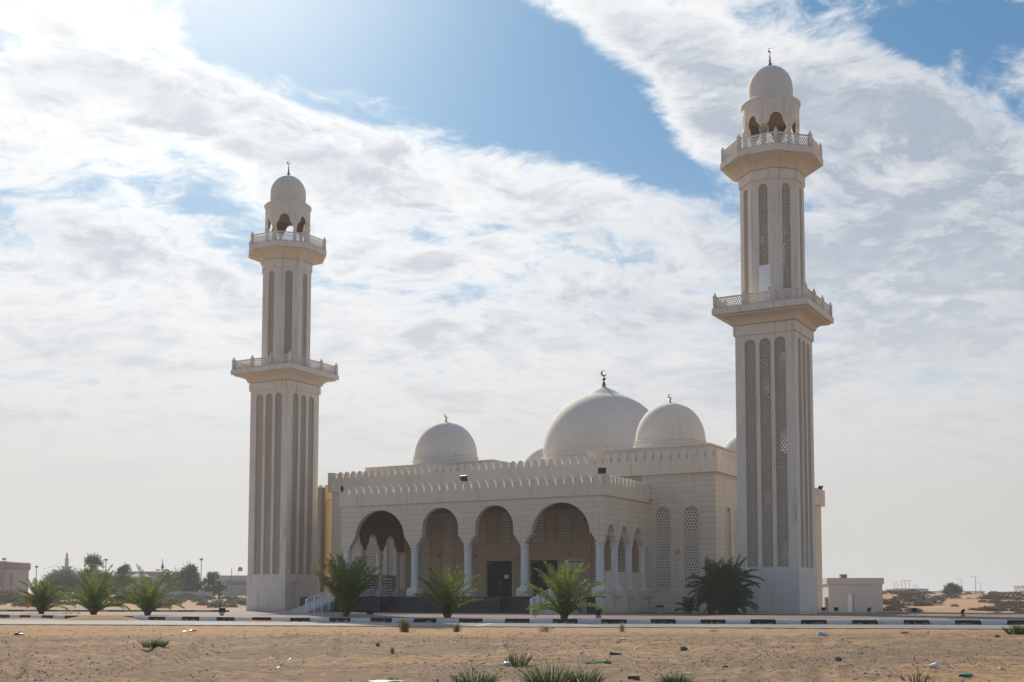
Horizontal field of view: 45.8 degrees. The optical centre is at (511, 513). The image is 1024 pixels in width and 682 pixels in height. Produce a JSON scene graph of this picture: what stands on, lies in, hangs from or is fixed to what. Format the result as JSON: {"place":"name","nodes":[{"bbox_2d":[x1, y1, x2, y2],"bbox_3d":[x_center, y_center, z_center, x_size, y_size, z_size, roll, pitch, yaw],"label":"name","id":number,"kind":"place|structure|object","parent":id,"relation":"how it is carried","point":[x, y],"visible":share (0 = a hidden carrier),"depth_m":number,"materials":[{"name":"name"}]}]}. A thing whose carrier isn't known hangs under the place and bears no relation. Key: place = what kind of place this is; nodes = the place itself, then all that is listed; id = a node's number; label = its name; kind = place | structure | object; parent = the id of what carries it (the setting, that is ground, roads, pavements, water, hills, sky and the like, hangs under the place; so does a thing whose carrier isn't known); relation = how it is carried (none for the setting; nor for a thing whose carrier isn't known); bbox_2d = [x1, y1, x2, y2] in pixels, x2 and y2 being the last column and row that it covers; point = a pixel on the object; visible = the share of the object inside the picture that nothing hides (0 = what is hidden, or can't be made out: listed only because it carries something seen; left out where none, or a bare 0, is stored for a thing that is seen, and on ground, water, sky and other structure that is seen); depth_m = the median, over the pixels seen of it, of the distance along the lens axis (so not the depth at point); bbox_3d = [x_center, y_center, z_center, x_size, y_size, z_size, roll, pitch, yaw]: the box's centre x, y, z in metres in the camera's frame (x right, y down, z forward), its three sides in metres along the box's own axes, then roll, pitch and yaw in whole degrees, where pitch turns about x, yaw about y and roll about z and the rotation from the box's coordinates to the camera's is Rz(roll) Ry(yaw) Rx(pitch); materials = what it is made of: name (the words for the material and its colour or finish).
{"place":"outdoors","nodes":[
{"label":"outdoors","id":0,"kind":"place"},
{"bbox_2d":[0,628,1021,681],"bbox_3d":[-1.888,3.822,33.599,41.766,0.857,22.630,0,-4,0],"label":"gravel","id":1,"kind":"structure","parent":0,"point":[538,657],"depth_m":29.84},
{"bbox_2d":[0,620,1022,628],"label":"road","id":2,"kind":"structure","parent":0,"point":[159,622],"depth_m":48.78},
{"bbox_2d":[0,618,61,619],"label":"sand drift","id":3,"kind":"object","parent":2,"relation":"on","point":[29,619],"visible":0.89,"depth_m":59.52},
{"bbox_2d":[62,615,138,619],"bbox_3d":[-19.680,5.082,59.098,4.119,0.280,3.076,-1,-4,13],"label":"sand drift","id":4,"kind":"object","parent":2,"relation":"on","point":[100,617],"visible":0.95,"depth_m":58.24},
{"bbox_2d":[0,624,1020,629],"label":"road edging","id":5,"kind":"object","parent":2,"relation":"on","point":[523,626],"depth_m":43.78,"materials":[{"name":"concrete"}]},
{"bbox_2d":[0,592,1023,681],"bbox_3d":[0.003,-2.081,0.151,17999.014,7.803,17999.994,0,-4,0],"label":"ground","id":6,"kind":"structure","parent":0,"point":[230,665],"depth_m":31.79,"materials":[{"name":"sand"}]},
{"bbox_2d":[0,589,28,602],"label":"desert shrub","id":7,"kind":"object","parent":6,"relation":"on","point":[9,595],"visible":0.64,"depth_m":190.81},
{"bbox_2d":[0,561,30,595],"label":"villa","id":8,"kind":"object","parent":6,"relation":"on","point":[15,573],"visible":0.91,"depth_m":239.21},
{"bbox_2d":[40,563,85,597],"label":"broadleaf tree","id":9,"kind":"object","parent":6,"relation":"on","point":[64,577],"visible":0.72,"depth_m":234.26,"materials":[{"name":"green plant"}]},
{"bbox_2d":[77,553,106,576],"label":"broadleaf tree","id":10,"kind":"object","parent":6,"relation":"on","point":[91,559],"visible":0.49,"depth_m":239.66,"materials":[{"name":"green plant"}]},
{"bbox_2d":[77,569,131,595],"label":"broadleaf tree","id":11,"kind":"object","parent":6,"relation":"on","point":[102,573],"visible":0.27,"depth_m":235.25,"materials":[{"name":"green plant"}]},
{"bbox_2d":[114,562,138,590],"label":"broadleaf tree","id":12,"kind":"object","parent":6,"relation":"on","point":[124,568],"visible":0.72,"depth_m":236.97,"materials":[{"name":"green plant"}]},
{"bbox_2d":[112,584,152,601],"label":"desert shrub","id":13,"kind":"object","parent":6,"relation":"on","point":[118,600],"visible":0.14,"depth_m":186.28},
{"bbox_2d":[138,636,168,647],"bbox_3d":[-10.150,3.643,34.420,0.878,0.351,0.701,2,-5,-24],"label":"desert plant","id":14,"kind":"object","parent":6,"relation":"on","point":[157,642],"visible":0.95,"depth_m":34.32,"materials":[{"name":"green plant"}]},
{"bbox_2d":[114,571,199,592],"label":"long building","id":15,"kind":"structure","parent":6,"relation":"on","point":[153,574],"depth_m":299.48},
{"bbox_2d":[153,568,187,591],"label":"broadleaf tree","id":16,"kind":"object","parent":6,"relation":"on","point":[169,580],"visible":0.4,"depth_m":240.53,"materials":[{"name":"green plant"}]},
{"bbox_2d":[154,591,212,596],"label":"boundary wall","id":17,"kind":"structure","parent":6,"relation":"on","point":[201,593],"depth_m":231.48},
{"bbox_2d":[173,561,204,591],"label":"broadleaf tree","id":18,"kind":"object","parent":6,"relation":"on","point":[188,574],"visible":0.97,"depth_m":233.67,"materials":[{"name":"green plant"}]},
{"bbox_2d":[200,570,229,596],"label":"broadleaf tree","id":19,"kind":"object","parent":6,"relation":"on","point":[211,581],"visible":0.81,"depth_m":234.85,"materials":[{"name":"green plant"}]},
{"bbox_2d":[207,599,228,607],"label":"desert shrub","id":20,"kind":"object","parent":6,"relation":"on","point":[216,604],"visible":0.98,"depth_m":151.19,"materials":[{"name":"green plant"}]},
{"bbox_2d":[214,580,223,598],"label":"broadleaf tree","id":21,"kind":"object","parent":6,"relation":"on","point":[218,586],"visible":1,"depth_m":213.38,"materials":[{"name":"green plant"}]},
{"bbox_2d":[218,575,246,595],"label":"flat building","id":22,"kind":"structure","parent":6,"relation":"on","point":[239,585],"depth_m":261.46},
{"bbox_2d":[223,581,246,585],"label":"window","id":23,"kind":"structure","parent":22,"relation":"in","point":[234,583],"depth_m":261.55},
{"bbox_2d":[230,597,245,604],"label":"desert shrub","id":24,"kind":"object","parent":6,"relation":"on","point":[241,600],"visible":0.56,"depth_m":181.60,"materials":[{"name":"green plant"}]},
{"bbox_2d":[271,617,291,621],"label":"kerb stone","id":25,"kind":"object","parent":6,"relation":"on","point":[288,619],"visible":0.57,"depth_m":55.19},
{"bbox_2d":[350,618,370,621],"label":"kerb stone","id":26,"kind":"object","parent":6,"relation":"on","point":[360,619],"visible":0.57,"depth_m":53.61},
{"bbox_2d":[371,618,391,621],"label":"kerb stone","id":27,"kind":"object","parent":6,"relation":"on","point":[381,619],"visible":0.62,"depth_m":53.23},
{"bbox_2d":[398,618,410,631],"bbox_3d":[-3.699,3.780,41.319,0.440,0.564,0.499,-4,-6,42],"label":"grass tuft","id":28,"kind":"object","parent":6,"relation":"on","point":[404,626],"visible":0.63,"depth_m":41.26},
{"bbox_2d":[414,618,436,622],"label":"kerb stone","id":29,"kind":"object","parent":6,"relation":"on","point":[422,620],"visible":0.57,"depth_m":52.70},
{"bbox_2d":[437,619,459,622],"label":"kerb stone","id":30,"kind":"object","parent":6,"relation":"on","point":[448,620],"visible":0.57,"depth_m":52.42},
{"bbox_2d":[460,619,482,622],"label":"kerb stone","id":31,"kind":"object","parent":6,"relation":"on","point":[471,620],"visible":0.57,"depth_m":52.16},
{"bbox_2d":[451,669,500,681],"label":"desert plant","id":32,"kind":"object","parent":6,"relation":"on","point":[475,679],"visible":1,"depth_m":24.13,"materials":[{"name":"green plant"}]},
{"bbox_2d":[483,618,505,622],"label":"kerb stone","id":33,"kind":"object","parent":6,"relation":"on","point":[492,620],"visible":0.57,"depth_m":51.92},
{"bbox_2d":[3,630,1017,681],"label":"twigs","id":34,"kind":"object","parent":6,"relation":"on","point":[526,649],"visible":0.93,"depth_m":30.60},
{"bbox_2d":[506,618,529,622],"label":"kerb stone","id":35,"kind":"object","parent":6,"relation":"on","point":[508,620],"visible":0.57,"depth_m":51.70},
{"bbox_2d":[503,649,534,665],"bbox_3d":[0.164,3.324,27.931,0.749,0.399,0.617,0,-4,0],"label":"desert plant","id":36,"kind":"object","parent":6,"relation":"on","point":[520,661],"visible":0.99,"depth_m":27.88,"materials":[{"name":"green plant"}]},
{"bbox_2d":[530,619,552,622],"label":"kerb stone","id":37,"kind":"object","parent":6,"relation":"on","point":[541,620],"visible":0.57,"depth_m":51.48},
{"bbox_2d":[517,659,580,681],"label":"desert plant","id":38,"kind":"object","parent":6,"relation":"on","point":[534,677],"visible":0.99,"depth_m":24.25,"materials":[{"name":"green plant"}]},
{"bbox_2d":[553,619,576,622],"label":"kerb stone","id":39,"kind":"object","parent":6,"relation":"on","point":[564,620],"visible":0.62,"depth_m":51.32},
{"bbox_2d":[563,666,608,681],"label":"desert plant","id":40,"kind":"object","parent":6,"relation":"on","point":[595,676],"visible":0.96,"depth_m":24.27,"materials":[{"name":"green plant"}]},
{"bbox_2d":[578,619,600,623],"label":"kerb stone","id":41,"kind":"object","parent":6,"relation":"on","point":[595,621],"visible":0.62,"depth_m":51.17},
{"bbox_2d":[602,619,625,623],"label":"kerb stone","id":42,"kind":"object","parent":6,"relation":"on","point":[611,621],"visible":0.57,"depth_m":50.98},
{"bbox_2d":[627,619,650,623],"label":"kerb stone","id":43,"kind":"object","parent":6,"relation":"on","point":[638,621],"visible":0.57,"depth_m":50.87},
{"bbox_2d":[651,619,674,623],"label":"kerb stone","id":44,"kind":"object","parent":6,"relation":"on","point":[662,621],"visible":0.57,"depth_m":50.75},
{"bbox_2d":[653,671,695,681],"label":"desert plant","id":45,"kind":"object","parent":6,"relation":"on","point":[670,678],"visible":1,"depth_m":24.03,"materials":[{"name":"green plant"}]},
{"bbox_2d":[676,619,699,623],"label":"kerb stone","id":46,"kind":"object","parent":6,"relation":"on","point":[687,621],"visible":0.57,"depth_m":50.62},
{"bbox_2d":[701,619,725,623],"bbox_3d":[8.395,4.643,50.593,1.007,0.420,0.160,0,-4,5],"label":"kerb stone","id":47,"kind":"object","parent":6,"relation":"on","point":[713,621],"visible":0.57,"depth_m":50.53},
{"bbox_2d":[726,620,749,623],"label":"kerb stone","id":48,"kind":"object","parent":6,"relation":"on","point":[737,621],"visible":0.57,"depth_m":50.40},
{"bbox_2d":[750,619,774,623],"bbox_3d":[10.419,4.620,50.387,0.998,0.420,0.160,0,-4,6],"label":"kerb stone","id":49,"kind":"object","parent":6,"relation":"on","point":[762,621],"visible":0.57,"depth_m":50.32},
{"bbox_2d":[776,620,800,623],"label":"kerb stone","id":50,"kind":"object","parent":6,"relation":"on","point":[788,621],"visible":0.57,"depth_m":50.18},
{"bbox_2d":[801,620,825,623],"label":"kerb stone","id":51,"kind":"object","parent":6,"relation":"on","point":[813,621],"visible":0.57,"depth_m":50.09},
{"bbox_2d":[826,620,851,623],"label":"kerb stone","id":52,"kind":"object","parent":6,"relation":"on","point":[838,621],"visible":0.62,"depth_m":49.94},
{"bbox_2d":[822,574,883,612],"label":"outbuilding","id":53,"kind":"structure","parent":6,"relation":"on","point":[843,593],"depth_m":138.69,"materials":[{"name":"paint"}]},
{"bbox_2d":[852,620,877,624],"bbox_3d":[14.515,4.607,49.904,0.998,0.420,0.160,0,-4,6],"label":"kerb stone","id":54,"kind":"object","parent":6,"relation":"on","point":[864,622],"visible":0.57,"depth_m":49.84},
{"bbox_2d":[878,620,903,624],"bbox_3d":[15.550,4.585,49.796,1.012,0.420,0.160,0,-4,6],"label":"kerb stone","id":55,"kind":"object","parent":6,"relation":"on","point":[890,622],"visible":0.62,"depth_m":49.72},
{"bbox_2d":[883,605,907,610],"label":"desert shrub","id":56,"kind":"object","parent":6,"relation":"on","point":[886,608],"visible":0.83,"depth_m":141.60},
{"bbox_2d":[883,598,912,605],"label":"desert shrub","id":57,"kind":"object","parent":6,"relation":"on","point":[889,601],"visible":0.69,"depth_m":170.73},
{"bbox_2d":[892,597,926,603],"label":"desert shrub","id":58,"kind":"object","parent":6,"relation":"on","point":[911,599],"visible":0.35,"depth_m":174.56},
{"bbox_2d":[890,592,934,599],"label":"desert shrub","id":59,"kind":"object","parent":6,"relation":"on","point":[913,594],"visible":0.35,"depth_m":203.44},
{"bbox_2d":[899,668,932,681],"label":"desert plant","id":60,"kind":"object","parent":6,"relation":"on","point":[919,680],"visible":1,"depth_m":24.06,"materials":[{"name":"green plant"}]},
{"bbox_2d":[904,620,928,624],"bbox_3d":[16.570,4.587,49.701,1.000,0.420,0.160,0,-4,5],"label":"kerb stone","id":61,"kind":"object","parent":6,"relation":"on","point":[916,622],"visible":0.57,"depth_m":49.63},
{"bbox_2d":[902,595,943,603],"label":"desert shrub","id":62,"kind":"object","parent":6,"relation":"on","point":[933,600],"visible":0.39,"depth_m":177.44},
{"bbox_2d":[929,620,954,624],"bbox_3d":[17.590,4.576,49.605,1.001,0.420,0.160,0,-4,5],"label":"kerb stone","id":63,"kind":"object","parent":6,"relation":"on","point":[941,622],"visible":0.57,"depth_m":49.54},
{"bbox_2d":[878,612,1023,613],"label":"back kerb","id":64,"kind":"structure","parent":6,"relation":"on","point":[948,613],"depth_m":82.18,"materials":[{"name":"concrete"}]},
{"bbox_2d":[940,582,962,593],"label":"broadleaf tree","id":65,"kind":"object","parent":6,"relation":"on","point":[952,588],"visible":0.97,"depth_m":260.76,"materials":[{"name":"green plant"}]},
{"bbox_2d":[955,620,980,624],"bbox_3d":[18.631,4.584,49.553,1.003,0.420,0.160,0,-4,4],"label":"kerb stone","id":66,"kind":"object","parent":6,"relation":"on","point":[967,622],"visible":0.57,"depth_m":49.49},
{"bbox_2d":[972,605,1004,610],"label":"desert shrub","id":67,"kind":"object","parent":6,"relation":"on","point":[985,608],"visible":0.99,"depth_m":142.00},
{"bbox_2d":[981,620,1006,624],"bbox_3d":[19.656,4.573,49.455,0.996,0.420,0.160,0,-4,5],"label":"kerb stone","id":68,"kind":"object","parent":6,"relation":"on","point":[993,622],"visible":0.57,"depth_m":49.39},
{"bbox_2d":[973,591,1023,599],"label":"desert shrub","id":69,"kind":"object","parent":6,"relation":"on","point":[996,596],"visible":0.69,"depth_m":212.33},
{"bbox_2d":[994,600,1023,605],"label":"desert shrub","id":70,"kind":"object","parent":6,"relation":"on","point":[1008,603],"visible":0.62,"depth_m":171.06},
{"bbox_2d":[1003,622,1023,633],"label":"desert plant","id":71,"kind":"object","parent":6,"relation":"on","point":[1016,630],"visible":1,"depth_m":38.52,"materials":[{"name":"green plant"}]},
{"bbox_2d":[0,608,1023,623],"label":"pavement","id":72,"kind":"structure","parent":0,"point":[736,616],"depth_m":67.64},
{"bbox_2d":[10,575,73,613],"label":"palm tree","id":73,"kind":"object","parent":72,"relation":"on","point":[40,599],"visible":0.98,"depth_m":72.69,"materials":[{"name":"green plant"}]},
{"bbox_2d":[56,563,132,614],"bbox_3d":[-22.125,4.042,64.383,3.973,2.852,3.822,2,-5,-24],"label":"palm tree","id":74,"kind":"object","parent":72,"relation":"on","point":[94,601],"visible":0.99,"depth_m":64.14,"materials":[{"name":"green plant"}]},
{"bbox_2d":[110,565,184,614],"bbox_3d":[-19.506,4.081,64.787,3.922,2.842,3.522,2,-5,-25],"label":"palm tree","id":75,"kind":"object","parent":72,"relation":"on","point":[146,598],"visible":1,"depth_m":64.40,"materials":[{"name":"green plant"}]},
{"bbox_2d":[231,161,338,610],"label":"minaret","id":76,"kind":"object","parent":72,"relation":"on","point":[285,379],"visible":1,"depth_m":100.31,"materials":[{"name":"paint"}]},
{"bbox_2d":[291,582,295,608],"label":"door","id":77,"kind":"structure","parent":76,"relation":"in","point":[293,584],"depth_m":99.05,"materials":[{"name":"grey metal"}]},
{"bbox_2d":[305,590,333,611],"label":"handrail","id":78,"kind":"object","parent":72,"relation":"on","point":[307,608],"visible":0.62,"depth_m":87.69,"materials":[{"name":"white metal"}]},
{"bbox_2d":[310,553,381,615],"bbox_3d":[-8.312,3.619,61.371,3.516,3.294,3.790,-2,-5,30],"label":"palm tree","id":79,"kind":"object","parent":72,"relation":"on","point":[347,589],"visible":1,"depth_m":60.80,"materials":[{"name":"green plant"}]},
{"bbox_2d":[413,565,483,617],"bbox_3d":[-3.023,3.698,57.327,3.525,2.556,3.263,0,-4,0],"label":"palm tree","id":80,"kind":"object","parent":72,"relation":"on","point":[446,597],"visible":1,"depth_m":56.99,"materials":[{"name":"green plant"}]},
{"bbox_2d":[530,584,557,613],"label":"handrail","id":81,"kind":"object","parent":72,"relation":"on","point":[536,597],"visible":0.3,"depth_m":78.49,"materials":[{"name":"white metal"}]},
{"bbox_2d":[287,370,824,613],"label":"mosque","id":82,"kind":"structure","parent":72,"relation":"on","point":[656,495],"depth_m":89.40,"materials":[{"name":"paint"}]},
{"bbox_2d":[364,536,375,589],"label":"window","id":83,"kind":"structure","parent":82,"relation":"in","point":[370,550],"depth_m":99.30,"materials":[{"name":"paint"}]},
{"bbox_2d":[385,538,393,589],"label":"window","id":84,"kind":"structure","parent":82,"relation":"in","point":[388,550],"depth_m":98.31,"materials":[{"name":"paint"}]},
{"bbox_2d":[419,518,430,589],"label":"window","id":85,"kind":"structure","parent":82,"relation":"in","point":[425,548],"depth_m":96.64,"materials":[{"name":"paint"}]},
{"bbox_2d":[439,517,453,589],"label":"window","id":86,"kind":"structure","parent":82,"relation":"in","point":[447,542],"depth_m":95.70,"materials":[{"name":"paint"}]},
{"bbox_2d":[472,515,486,545],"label":"window","id":87,"kind":"structure","parent":82,"relation":"in","point":[481,540],"depth_m":94.20,"materials":[{"name":"paint"}]},
{"bbox_2d":[488,561,500,596],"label":"door","id":88,"kind":"structure","parent":82,"relation":"in","point":[494,570],"depth_m":93.44,"materials":[{"name":"wood"}]},
{"bbox_2d":[496,514,511,544],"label":"window","id":89,"kind":"structure","parent":82,"relation":"in","point":[504,522],"depth_m":93.23,"materials":[{"name":"paint"}]},
{"bbox_2d":[501,561,511,596],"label":"door","id":90,"kind":"structure","parent":82,"relation":"in","point":[506,566],"depth_m":92.92,"materials":[{"name":"wood"}]},
{"bbox_2d":[529,513,544,543],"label":"window","id":91,"kind":"structure","parent":82,"relation":"in","point":[538,537],"depth_m":91.70,"materials":[{"name":"paint"}]},
{"bbox_2d":[532,561,545,596],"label":"door","id":92,"kind":"structure","parent":82,"relation":"in","point":[537,581],"depth_m":91.57,"materials":[{"name":"wood"}]},
{"bbox_2d":[546,560,556,591],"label":"door","id":93,"kind":"structure","parent":82,"relation":"in","point":[553,562],"depth_m":91.10,"materials":[{"name":"grey metal"}]},
{"bbox_2d":[554,512,571,543],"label":"window","id":94,"kind":"structure","parent":82,"relation":"in","point":[562,520],"depth_m":90.76,"materials":[{"name":"paint"}]},
{"bbox_2d":[568,560,581,571],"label":"wall sign","id":95,"kind":"object","parent":82,"relation":"attached to","point":[572,563],"visible":0.64,"depth_m":89.92,"materials":[{"name":"paper"}]},
{"bbox_2d":[589,531,605,589],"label":"window","id":96,"kind":"structure","parent":82,"relation":"in","point":[592,541],"depth_m":89.27,"materials":[{"name":"paint"}]},
{"bbox_2d":[618,533,633,572],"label":"window","id":97,"kind":"structure","parent":82,"relation":"in","point":[621,551],"depth_m":88.23,"materials":[{"name":"paint"}]},
{"bbox_2d":[654,505,671,588],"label":"window","id":98,"kind":"structure","parent":82,"relation":"in","point":[662,537],"depth_m":86.67,"materials":[{"name":"paint"}]},
{"bbox_2d":[682,504,700,588],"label":"window","id":99,"kind":"structure","parent":82,"relation":"in","point":[692,534],"depth_m":85.62,"materials":[{"name":"paint"}]},
{"bbox_2d":[725,506,731,565],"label":"window","id":100,"kind":"structure","parent":82,"relation":"in","point":[728,515],"depth_m":87.20,"materials":[{"name":"paint"}]},
{"bbox_2d":[735,508,737,562],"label":"window","id":101,"kind":"structure","parent":82,"relation":"in","point":[736,534],"depth_m":88.57,"materials":[{"name":"paint"}]},
{"bbox_2d":[519,559,612,618],"bbox_3d":[2.252,3.389,53.866,3.967,2.678,3.975,3,-5,-38],"label":"palm tree","id":102,"kind":"object","parent":72,"relation":"on","point":[564,592],"visible":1,"depth_m":53.51,"materials":[{"name":"green plant"}]},
{"bbox_2d":[656,613,717,613],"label":"planting bed","id":103,"kind":"object","parent":72,"relation":"on","point":[683,613],"visible":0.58,"depth_m":78.80,"materials":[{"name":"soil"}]},
{"bbox_2d":[684,554,764,614],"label":"palm tree","id":104,"kind":"object","parent":103,"relation":"on","point":[722,591],"visible":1,"depth_m":74.95,"materials":[{"name":"green plant"}]},
{"bbox_2d":[674,596,699,613],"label":"shrub","id":105,"kind":"object","parent":72,"relation":"on","point":[688,606],"visible":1,"depth_m":75.43,"materials":[{"name":"green plant"}]},
{"bbox_2d":[712,48,833,613],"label":"minaret","id":106,"kind":"object","parent":72,"relation":"on","point":[774,315],"visible":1,"depth_m":79.15,"materials":[{"name":"paint"}]},
{"bbox_2d":[759,124,768,138],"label":"loudspeaker","id":107,"kind":"object","parent":106,"relation":"attached to","point":[763,128],"visible":0.97,"depth_m":79.71,"materials":[{"name":"grey metal"}]},
{"bbox_2d":[759,264,770,301],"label":"door","id":108,"kind":"structure","parent":106,"relation":"in","point":[764,270],"depth_m":79.22,"materials":[{"name":"white metal"}]},
{"bbox_2d":[0,0,1023,592],"label":"sky","id":109,"kind":"structure","parent":0,"point":[514,204],"materials":[{"name":"white"}]},
{"bbox_2d":[944,617,1023,619],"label":"asphalt strip","id":110,"kind":"object","parent":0,"point":[968,618],"visible":1,"depth_m":55.98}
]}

